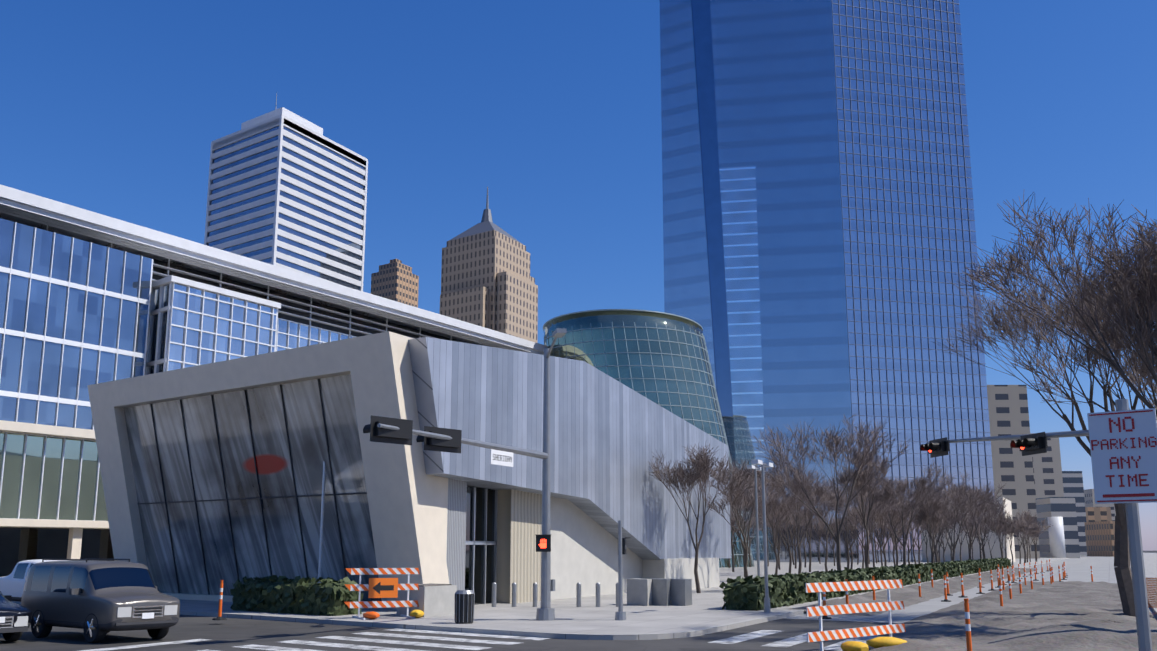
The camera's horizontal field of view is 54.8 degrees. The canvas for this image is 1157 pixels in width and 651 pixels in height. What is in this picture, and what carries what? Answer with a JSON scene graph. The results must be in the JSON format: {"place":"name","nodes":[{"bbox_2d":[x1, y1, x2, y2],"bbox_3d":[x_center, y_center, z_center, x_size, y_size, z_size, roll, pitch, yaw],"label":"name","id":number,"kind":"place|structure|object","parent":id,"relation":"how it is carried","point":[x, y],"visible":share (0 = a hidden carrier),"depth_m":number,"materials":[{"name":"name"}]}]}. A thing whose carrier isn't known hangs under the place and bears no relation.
{"place":"outdoors","nodes":[
{"label":"outdoors","id":0,"kind":"place"},
{"bbox_2d":[11,558,1067,639],"bbox_3d":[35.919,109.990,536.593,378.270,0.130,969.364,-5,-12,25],"label":"sidewalk","id":1,"kind":"structure","parent":0,"point":[588,616],"depth_m":36.26,"materials":[{"name":"concrete"}]},
{"bbox_2d":[230,575,363,615],"bbox_3d":[-9.847,9.399,38.924,6.318,1.353,1.929,-9,-14,38],"label":"plaza hedge","id":2,"kind":"object","parent":1,"relation":"on","point":[328,596],"depth_m":37.94,"materials":[{"name":"green plant"}]},
{"bbox_2d":[318,461,325,582],"bbox_3d":[-9.313,7.513,42.265,1.125,6.165,0.214,10,-15,-42],"label":"pole","id":3,"kind":"object","parent":1,"relation":"on","point":[321,525],"visible":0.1,"depth_m":41.93,"materials":[{"name":"white"}]},
{"bbox_2d":[363,611,379,618],"bbox_3d":[-6.465,9.041,34.833,0.413,0.241,0.720,11,-16,-43],"label":"sandbag","id":4,"kind":"object","parent":1,"relation":"on","point":[371,615],"visible":1,"depth_m":34.63,"materials":[{"name":"orange"}]},
{"bbox_2d":[344,568,419,619],"bbox_3d":[-6.287,8.547,35.688,2.450,1.550,1.500,5,-12,-24],"label":"traffic barricade","id":5,"kind":"object","parent":1,"relation":"on","point":[382,587],"visible":0.98,"depth_m":35.65,"materials":[{"name":"white paint"}]},
{"bbox_2d":[410,609,423,617],"bbox_3d":[-5.144,9.172,35.538,0.434,0.257,0.794,1,-11,-7],"label":"sandbag","id":6,"kind":"object","parent":1,"relation":"on","point":[415,613],"visible":0.98,"depth_m":35.28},
{"bbox_2d":[397,583,456,616],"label":"planter block","id":7,"kind":"structure","parent":1,"relation":"on","point":[433,599],"depth_m":36.55,"materials":[{"name":"concrete"}]},
{"bbox_2d":[454,590,474,623],"bbox_3d":[-3.370,8.309,32.982,0.596,0.950,0.597,-5,-12,25],"label":"litter bin","id":8,"kind":"object","parent":1,"relation":"on","point":[464,606],"visible":1,"depth_m":32.77,"materials":[{"name":"metal"}]},
{"bbox_2d":[363,328,566,620],"bbox_3d":[-2.510,3.993,31.131,2.022,8.684,9.418,-6,-13,28],"label":"signal pole","id":9,"kind":"object","parent":1,"relation":"on","point":[388,430],"visible":1,"depth_m":33.40,"materials":[{"name":"metal"}]},
{"bbox_2d":[492,583,496,606],"bbox_3d":[-3.208,10.228,42.413,0.178,0.900,0.178,-5,-12,25],"label":"bollard","id":10,"kind":"object","parent":1,"relation":"on","point":[494,587],"visible":1,"depth_m":42.34,"materials":[{"name":"metal"}]},
{"bbox_2d":[512,583,516,606],"bbox_3d":[-2.446,10.227,42.404,0.178,0.900,0.178,-5,-12,25],"label":"bollard","id":11,"kind":"object","parent":1,"relation":"on","point":[514,588],"visible":1,"depth_m":42.34,"materials":[{"name":"metal"}]},
{"bbox_2d":[533,583,537,606],"bbox_3d":[-1.650,10.225,42.395,0.178,0.900,0.178,-5,-12,25],"label":"bollard","id":12,"kind":"object","parent":1,"relation":"on","point":[535,594],"visible":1,"depth_m":42.32,"materials":[{"name":"metal"}]},
{"bbox_2d":[576,583,580,606],"bbox_3d":[0.013,10.221,42.377,0.178,0.900,0.178,-5,-12,25],"label":"bollard","id":13,"kind":"object","parent":1,"relation":"on","point":[578,594],"visible":1,"depth_m":42.31,"materials":[{"name":"metal"}]},
{"bbox_2d":[596,583,599,606],"bbox_3d":[0.740,10.220,42.369,0.178,0.900,0.178,-5,-12,25],"label":"bollard","id":14,"kind":"object","parent":1,"relation":"on","point":[597,594],"visible":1,"depth_m":42.29,"materials":[{"name":"metal"}]},
{"bbox_2d":[615,520,629,620],"bbox_3d":[1.387,7.625,34.841,0.477,3.023,0.720,-2,-11,8],"label":"pole","id":15,"kind":"object","parent":1,"relation":"on","point":[620,614],"visible":1,"depth_m":34.61,"materials":[{"name":"metal"}]},
{"bbox_2d":[180,558,1065,634],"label":"kerb","id":16,"kind":"structure","parent":1,"relation":"on","point":[550,632],"depth_m":32.32,"materials":[{"name":"concrete"}]},
{"bbox_2d":[627,578,651,605],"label":"stone block","id":17,"kind":"structure","parent":1,"relation":"on","point":[639,592],"depth_m":43.46,"materials":[{"name":"concrete"}]},
{"bbox_2d":[652,578,670,605],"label":"stone block","id":18,"kind":"structure","parent":1,"relation":"on","point":[661,592],"depth_m":43.38,"materials":[{"name":"concrete"}]},
{"bbox_2d":[670,578,691,605],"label":"stone block","id":19,"kind":"structure","parent":1,"relation":"on","point":[681,592],"depth_m":43.40,"materials":[{"name":"concrete"}]},
{"bbox_2d":[648,443,750,592],"bbox_3d":[6.019,9.721,57.088,5.394,7.690,3.916,1,-11,-6],"label":"tree","id":20,"kind":"object","parent":1,"relation":"on","point":[701,467],"visible":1,"depth_m":56.62,"materials":[{"name":"brown plant"}]},
{"bbox_2d":[730,487,760,571],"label":"tree","id":21,"kind":"object","parent":1,"relation":"on","point":[732,545],"visible":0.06,"depth_m":109.61,"materials":[{"name":"brown plant"}]},
{"bbox_2d":[704,458,787,577],"bbox_3d":[9.197,11.153,63.559,4.541,7.432,7.002,-5,-12,25],"label":"tree","id":22,"kind":"object","parent":1,"relation":"on","point":[737,489],"visible":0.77,"depth_m":63.55,"materials":[{"name":"brown plant"}]},
{"bbox_2d":[735,513,760,566],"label":"tree","id":23,"kind":"object","parent":1,"relation":"on","point":[753,521],"visible":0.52,"depth_m":138.98,"materials":[{"name":"brown plant"}]},
{"bbox_2d":[729,467,777,576],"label":"tree","id":24,"kind":"object","parent":1,"relation":"on","point":[774,498],"visible":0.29,"depth_m":87.82,"materials":[{"name":"brown plant"}]},
{"bbox_2d":[747,465,760,575],"bbox_3d":[8.257,9.493,51.533,0.240,5.932,1.960,-5,-12,25],"label":"street lamp","id":25,"kind":"object","parent":1,"relation":"on","point":[756,469],"visible":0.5,"depth_m":51.52,"materials":[{"name":"metal"}]},
{"bbox_2d":[751,460,772,612],"bbox_3d":[6.520,7.364,39.039,0.240,5.188,1.960,-5,-12,25],"label":"street lamp","id":26,"kind":"object","parent":1,"relation":"on","point":[767,608],"visible":1,"depth_m":38.92,"materials":[{"name":"metal"}]},
{"bbox_2d":[737,480,799,573],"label":"tree","id":27,"kind":"object","parent":1,"relation":"on","point":[776,505],"visible":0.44,"depth_m":94.58,"materials":[{"name":"brown plant"}]},
{"bbox_2d":[752,504,795,560],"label":"tree","id":28,"kind":"object","parent":1,"relation":"on","point":[775,529],"visible":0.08,"depth_m":153.02,"materials":[{"name":"brown plant"}]},
{"bbox_2d":[758,498,792,569],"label":"tree","id":29,"kind":"object","parent":1,"relation":"on","point":[776,528],"visible":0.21,"depth_m":121.74,"materials":[{"name":"brown plant"}]},
{"bbox_2d":[767,515,802,564],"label":"tree","id":30,"kind":"object","parent":1,"relation":"on","point":[790,537],"visible":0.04,"depth_m":159.55,"materials":[{"name":"brown plant"}]},
{"bbox_2d":[751,472,819,572],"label":"tree","id":31,"kind":"object","parent":1,"relation":"on","point":[788,548],"visible":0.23,"depth_m":101.15,"materials":[{"name":"brown plant"}]},
{"bbox_2d":[767,492,814,568],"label":"tree","id":32,"kind":"object","parent":1,"relation":"on","point":[794,524],"visible":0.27,"depth_m":128.51,"materials":[{"name":"brown plant"}]},
{"bbox_2d":[761,458,837,573],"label":"tree","id":33,"kind":"object","parent":1,"relation":"on","point":[819,491],"visible":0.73,"depth_m":76.88,"materials":[{"name":"brown plant"}]},
{"bbox_2d":[788,509,815,567],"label":"tree","id":34,"kind":"object","parent":1,"relation":"on","point":[804,546],"visible":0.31,"depth_m":136.17,"materials":[{"name":"brown plant"}]},
{"bbox_2d":[791,481,828,571],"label":"tree","id":35,"kind":"object","parent":1,"relation":"on","point":[807,528],"visible":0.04,"depth_m":107.97,"materials":[{"name":"brown plant"}]},
{"bbox_2d":[801,516,828,563],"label":"tree","id":36,"kind":"object","parent":1,"relation":"on","point":[818,535],"visible":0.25,"depth_m":172.42,"materials":[{"name":"brown plant"}]},
{"bbox_2d":[786,487,849,571],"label":"tree","id":37,"kind":"object","parent":1,"relation":"on","point":[821,511],"visible":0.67,"depth_m":84.04,"materials":[{"name":"brown plant"}]},
{"bbox_2d":[747,413,913,569],"bbox_3d":[13.063,9.142,57.979,8.931,9.170,5.012,1,-11,-3],"label":"tree","id":38,"kind":"object","parent":1,"relation":"on","point":[836,441],"visible":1,"depth_m":57.77,"materials":[{"name":"brown plant"}]},
{"bbox_2d":[815,516,851,565],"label":"tree","id":39,"kind":"object","parent":1,"relation":"on","point":[833,527],"visible":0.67,"depth_m":150.25,"materials":[{"name":"brown plant"}]},
{"bbox_2d":[825,493,878,568],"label":"tree","id":40,"kind":"object","parent":1,"relation":"on","point":[854,530],"visible":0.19,"depth_m":121.37,"materials":[{"name":"brown plant"}]},
{"bbox_2d":[811,474,896,569],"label":"tree","id":41,"kind":"object","parent":1,"relation":"on","point":[846,538],"visible":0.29,"depth_m":91.02,"materials":[{"name":"brown plant"}]},
{"bbox_2d":[832,501,881,567],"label":"tree","id":42,"kind":"object","parent":1,"relation":"on","point":[853,521],"visible":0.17,"depth_m":127.26,"materials":[{"name":"brown plant"}]},
{"bbox_2d":[842,507,876,564],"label":"tree","id":43,"kind":"object","parent":1,"relation":"on","point":[856,538],"visible":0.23,"depth_m":163.25,"materials":[{"name":"brown plant"}]},
{"bbox_2d":[827,443,893,567],"bbox_3d":[16.343,10.809,63.946,3.637,8.264,5.449,-1,-11,3],"label":"tree","id":44,"kind":"object","parent":1,"relation":"on","point":[861,480],"visible":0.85,"depth_m":63.45,"materials":[{"name":"brown plant"}]},
{"bbox_2d":[830,475,900,555],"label":"tree","id":45,"kind":"object","parent":1,"relation":"on","point":[864,545],"visible":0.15,"depth_m":97.30,"materials":[{"name":"brown plant"}]},
{"bbox_2d":[855,517,887,562],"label":"tree","id":46,"kind":"object","parent":1,"relation":"on","point":[877,534],"visible":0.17,"depth_m":176.75,"materials":[{"name":"brown plant"}]},
{"bbox_2d":[863,500,884,566],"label":"tree","id":47,"kind":"object","parent":1,"relation":"on","point":[872,539],"visible":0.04,"depth_m":135.14,"materials":[{"name":"brown plant"}]},
{"bbox_2d":[841,492,908,566],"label":"tree","id":48,"kind":"object","parent":1,"relation":"on","point":[894,514],"visible":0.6,"depth_m":103.92,"materials":[{"name":"brown plant"}]},
{"bbox_2d":[860,507,897,565],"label":"tree","id":49,"kind":"object","parent":1,"relation":"on","point":[880,543],"visible":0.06,"depth_m":141.21,"materials":[{"name":"brown plant"}]},
{"bbox_2d":[873,480,919,564],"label":"tree","id":50,"kind":"object","parent":1,"relation":"on","point":[896,542],"visible":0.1,"depth_m":109.88,"materials":[{"name":"brown plant"}]},
{"bbox_2d":[864,461,956,564],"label":"tree","id":51,"kind":"object","parent":1,"relation":"on","point":[890,488],"visible":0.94,"depth_m":78.44,"materials":[{"name":"brown plant"}]},
{"bbox_2d":[892,498,928,563],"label":"tree","id":52,"kind":"object","parent":1,"relation":"on","point":[915,522],"visible":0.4,"depth_m":117.08,"materials":[{"name":"brown plant"}]},
{"bbox_2d":[899,505,935,563],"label":"tree","id":53,"kind":"object","parent":1,"relation":"on","point":[919,547],"visible":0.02,"depth_m":122.85,"materials":[{"name":"brown plant"}]},
{"bbox_2d":[902,479,966,562],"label":"tree","id":54,"kind":"object","parent":1,"relation":"on","point":[943,497],"visible":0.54,"depth_m":91.03,"materials":[{"name":"brown plant"}]},
{"bbox_2d":[914,488,956,563],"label":"tree","id":55,"kind":"object","parent":1,"relation":"on","point":[928,506],"visible":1,"depth_m":83.54,"materials":[{"name":"brown plant"}]},
{"bbox_2d":[920,515,955,562],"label":"tree","id":56,"kind":"object","parent":1,"relation":"on","point":[940,530],"visible":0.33,"depth_m":136.50,"materials":[{"name":"brown plant"}]},
{"bbox_2d":[896,466,994,560],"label":"tree","id":57,"kind":"object","parent":1,"relation":"on","point":[964,488],"visible":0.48,"depth_m":96.91,"materials":[{"name":"brown plant"}]},
{"bbox_2d":[928,509,964,561],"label":"tree","id":58,"kind":"object","parent":1,"relation":"on","point":[943,547],"visible":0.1,"depth_m":143.47,"materials":[{"name":"brown plant"}]},
{"bbox_2d":[941,503,970,560],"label":"tree","id":59,"kind":"object","parent":1,"relation":"on","point":[961,530],"visible":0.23,"depth_m":150.95,"materials":[{"name":"brown plant"}]},
{"bbox_2d":[947,508,980,560],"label":"tree","id":60,"kind":"object","parent":1,"relation":"on","point":[965,518],"visible":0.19,"depth_m":156.35,"materials":[{"name":"brown plant"}]},
{"bbox_2d":[940,482,1004,559],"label":"tree","id":61,"kind":"object","parent":1,"relation":"on","point":[969,536],"visible":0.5,"depth_m":110.86,"materials":[{"name":"brown plant"}]},
{"bbox_2d":[952,487,1003,558],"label":"tree","id":62,"kind":"object","parent":1,"relation":"on","point":[978,529],"visible":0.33,"depth_m":116.47,"materials":[{"name":"brown plant"}]},
{"bbox_2d":[959,492,1008,558],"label":"tree","id":63,"kind":"object","parent":1,"relation":"on","point":[994,510],"visible":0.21,"depth_m":123.51,"materials":[{"name":"brown plant"}]},
{"bbox_2d":[975,515,1006,558],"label":"tree","id":64,"kind":"object","parent":1,"relation":"on","point":[999,527],"visible":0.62,"depth_m":131.19,"materials":[{"name":"brown plant"}]},
{"bbox_2d":[991,501,1015,557],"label":"tree","id":65,"kind":"object","parent":1,"relation":"on","point":[1007,519],"visible":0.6,"depth_m":137.59,"materials":[{"name":"brown plant"}]},
{"bbox_2d":[1004,519,1019,564],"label":"tree","id":66,"kind":"object","parent":1,"relation":"on","point":[1012,531],"visible":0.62,"depth_m":157.40,"materials":[{"name":"brown plant"}]},
{"bbox_2d":[1013,514,1035,562],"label":"tree","id":67,"kind":"object","parent":1,"relation":"on","point":[1022,517],"visible":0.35,"depth_m":177.75,"materials":[{"name":"brown plant"}]},
{"bbox_2d":[1014,518,1038,563],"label":"tree","id":68,"kind":"object","parent":1,"relation":"on","point":[1025,526],"visible":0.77,"depth_m":169.76,"materials":[{"name":"brown plant"}]},
{"bbox_2d":[1018,510,1036,561],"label":"tree","id":69,"kind":"object","parent":1,"relation":"on","point":[1028,515],"visible":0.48,"depth_m":189.99,"materials":[{"name":"brown plant"}]},
{"bbox_2d":[1026,522,1041,561],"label":"tree","id":70,"kind":"object","parent":1,"relation":"on","point":[1038,531],"visible":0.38,"depth_m":196.93,"materials":[{"name":"brown plant"}]},
{"bbox_2d":[1028,518,1052,560],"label":"tree","id":71,"kind":"object","parent":1,"relation":"on","point":[1043,522],"visible":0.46,"depth_m":210.76,"materials":[{"name":"brown plant"}]},
{"bbox_2d":[0,551,1156,650],"bbox_3d":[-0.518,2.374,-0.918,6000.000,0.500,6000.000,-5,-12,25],"label":"road","id":72,"kind":"structure","parent":0,"point":[228,634],"depth_m":28.62,"materials":[{"name":"asphalt"}]},
{"bbox_2d":[0,593,31,640],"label":"sedan car","id":73,"kind":"object","parent":72,"relation":"on","point":[15,620],"visible":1,"depth_m":27.48,"materials":[{"name":"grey metal"}]},
{"bbox_2d":[0,559,69,601],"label":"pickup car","id":74,"kind":"object","parent":72,"relation":"on","point":[13,583],"visible":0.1,"depth_m":40.39,"materials":[{"name":"white metal"}]},
{"bbox_2d":[21,558,179,642],"bbox_3d":[-12.568,7.155,29.302,4.828,2.016,2.340,-9,-14,38],"label":"van","id":75,"kind":"object","parent":72,"relation":"on","point":[95,600],"visible":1,"depth_m":28.40,"materials":[{"name":"grey metal"}]},
{"bbox_2d":[212,580,226,619],"bbox_3d":[-11.099,8.513,34.631,0.454,1.200,0.454,-5,-12,25],"label":"traffic delineator post","id":76,"kind":"object","parent":72,"relation":"on","point":[219,617],"visible":1,"depth_m":34.56,"materials":[{"name":"orange plastic"}]},
{"bbox_2d":[0,184,547,576],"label":"podium wing","id":77,"kind":"structure","parent":72,"relation":"on","point":[82,308],"depth_m":83.05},
{"bbox_2d":[204,94,367,290],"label":"office tower","id":78,"kind":"structure","parent":72,"relation":"on","point":[287,189],"depth_m":400.81,"materials":[{"name":"white glass"}]},
{"bbox_2d":[371,259,418,307],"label":"building","id":79,"kind":"structure","parent":72,"relation":"on","point":[397,280],"depth_m":519.49,"materials":[{"name":"brick"}]},
{"bbox_2d":[88,331,730,609],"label":"auditorium","id":80,"kind":"structure","parent":72,"relation":"on","point":[212,475],"depth_m":45.76,"materials":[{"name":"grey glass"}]},
{"bbox_2d":[80,628,882,650],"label":"road markings","id":81,"kind":"object","parent":72,"relation":"on","point":[794,640],"visible":0.71,"depth_m":27.90,"materials":[{"name":"paint"}]},
{"bbox_2d":[440,187,537,342],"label":"skyscraper","id":82,"kind":"structure","parent":72,"relation":"on","point":[487,280],"depth_m":440.23,"materials":[{"name":"stone"}]},
{"bbox_2d":[543,309,754,567],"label":"rotunda","id":83,"kind":"structure","parent":72,"relation":"on","point":[661,359],"depth_m":141.47,"materials":[{"name":"teal glass"}]},
{"bbox_2d":[660,0,994,561],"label":"skyscraper","id":84,"kind":"structure","parent":72,"relation":"on","point":[819,238],"depth_m":205.07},
{"bbox_2d":[841,641,868,650],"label":"sandbag","id":85,"kind":"object","parent":72,"relation":"on","point":[853,646],"visible":1,"depth_m":24.28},
{"bbox_2d":[805,580,905,650],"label":"road barricade","id":86,"kind":"object","parent":72,"relation":"on","point":[820,611],"depth_m":25.26,"materials":[{"name":"white paint"}]},
{"bbox_2d":[719,557,1011,610],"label":"hedge","id":87,"kind":"object","parent":72,"relation":"on","point":[748,592],"visible":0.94,"depth_m":49.24,"materials":[{"name":"green plant"}]},
{"bbox_2d":[866,637,906,647],"bbox_3d":[7.101,7.317,25.717,0.900,0.295,0.543,0,-11,0],"label":"sandbag","id":88,"kind":"object","parent":72,"relation":"on","point":[877,642],"visible":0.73,"depth_m":25.56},
{"bbox_2d":[964,598,971,650],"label":"traffic delineator post","id":89,"kind":"object","parent":72,"relation":"on","point":[968,628],"visible":1,"depth_m":22.18,"materials":[{"name":"orange plastic"}]},
{"bbox_2d":[921,497,1015,561],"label":"low devon wing","id":90,"kind":"structure","parent":72,"relation":"on","point":[996,551],"depth_m":191.14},
{"bbox_2d":[987,385,1039,558],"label":"block","id":91,"kind":"structure","parent":72,"relation":"on","point":[1013,474],"depth_m":278.36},
{"bbox_2d":[1030,433,1063,498],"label":"building","id":92,"kind":"structure","parent":72,"relation":"on","point":[1047,473],"depth_m":348.06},
{"bbox_2d":[946,193,1156,419],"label":"tree","id":93,"kind":"object","parent":72,"relation":"on","point":[1145,260],"visible":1,"depth_m":29.95,"materials":[{"name":"brown plant"}]},
{"bbox_2d":[1047,517,1065,557],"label":"tank","id":94,"kind":"object","parent":72,"relation":"on","point":[1057,540],"visible":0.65,"depth_m":296.90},
{"bbox_2d":[1036,497,1079,557],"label":"block","id":95,"kind":"structure","parent":72,"relation":"on","point":[1063,507],"depth_m":299.05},
{"bbox_2d":[979,619,1156,650],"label":"sidewalk","id":96,"kind":"structure","parent":72,"relation":"on","point":[1102,635],"depth_m":25.00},
{"bbox_2d":[1062,471,1086,555],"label":"building","id":97,"kind":"structure","parent":72,"relation":"on","point":[1072,483],"depth_m":416.52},
{"bbox_2d":[1085,507,1111,521],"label":"building","id":98,"kind":"structure","parent":72,"relation":"on","point":[1097,514],"depth_m":465.62,"materials":[{"name":"concrete"}]},
{"bbox_2d":[1084,489,1115,520],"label":"building","id":99,"kind":"structure","parent":72,"relation":"on","point":[1089,496],"depth_m":572.92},
{"bbox_2d":[1087,399,1156,650],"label":"no parking sign","id":100,"kind":"object","parent":72,"relation":"on","point":[1123,443],"visible":1,"depth_m":5.56,"materials":[{"name":"metal"}]},
{"bbox_2d":[1146,577,1156,607],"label":"orange fence","id":101,"kind":"object","parent":72,"relation":"on","point":[1152,592],"depth_m":39.20,"materials":[{"name":"plastic"}]},
{"bbox_2d":[0,0,1156,550],"label":"sky","id":102,"kind":"structure","parent":0,"point":[116,109],"materials":[{"name":"blue"}]},
{"bbox_2d":[789,567,1037,615],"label":"sidewalk","id":103,"kind":"structure","parent":0,"point":[908,595],"depth_m":56.19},
{"bbox_2d":[787,556,1156,622],"bbox_3d":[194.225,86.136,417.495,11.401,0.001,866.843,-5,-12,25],"label":"road","id":104,"kind":"structure","parent":0,"point":[1079,569],"depth_m":80.63,"materials":[{"name":"concrete"}]},
{"bbox_2d":[869,581,1156,650],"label":"excavation dirt","id":105,"kind":"structure","parent":104,"relation":"on","point":[1039,604],"depth_m":37.14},
{"bbox_2d":[933,248,1156,616],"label":"tree","id":106,"kind":"object","parent":104,"relation":"on","point":[1122,569],"visible":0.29,"depth_m":37.54,"materials":[{"name":"brown plant"}]},
{"bbox_2d":[1084,521,1114,556],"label":"building","id":107,"kind":"structure","parent":104,"relation":"on","point":[1100,538],"depth_m":380.10,"materials":[{"name":"concrete"}]},
{"bbox_2d":[1130,553,1156,615],"bbox_3d":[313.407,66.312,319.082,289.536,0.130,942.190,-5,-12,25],"label":"sidewalk","id":108,"kind":"structure","parent":0,"point":[1150,562],"depth_m":122.18,"materials":[{"name":"concrete"}]},
{"bbox_2d":[920,430,1088,457],"bbox_3d":[14.370,4.956,33.438,0.746,7.704,17.023,2,-12,-10],"label":"signal pole","id":109,"kind":"object","parent":108,"relation":"on","point":[1030,444],"visible":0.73,"depth_m":35.38,"materials":[{"name":"metal"}]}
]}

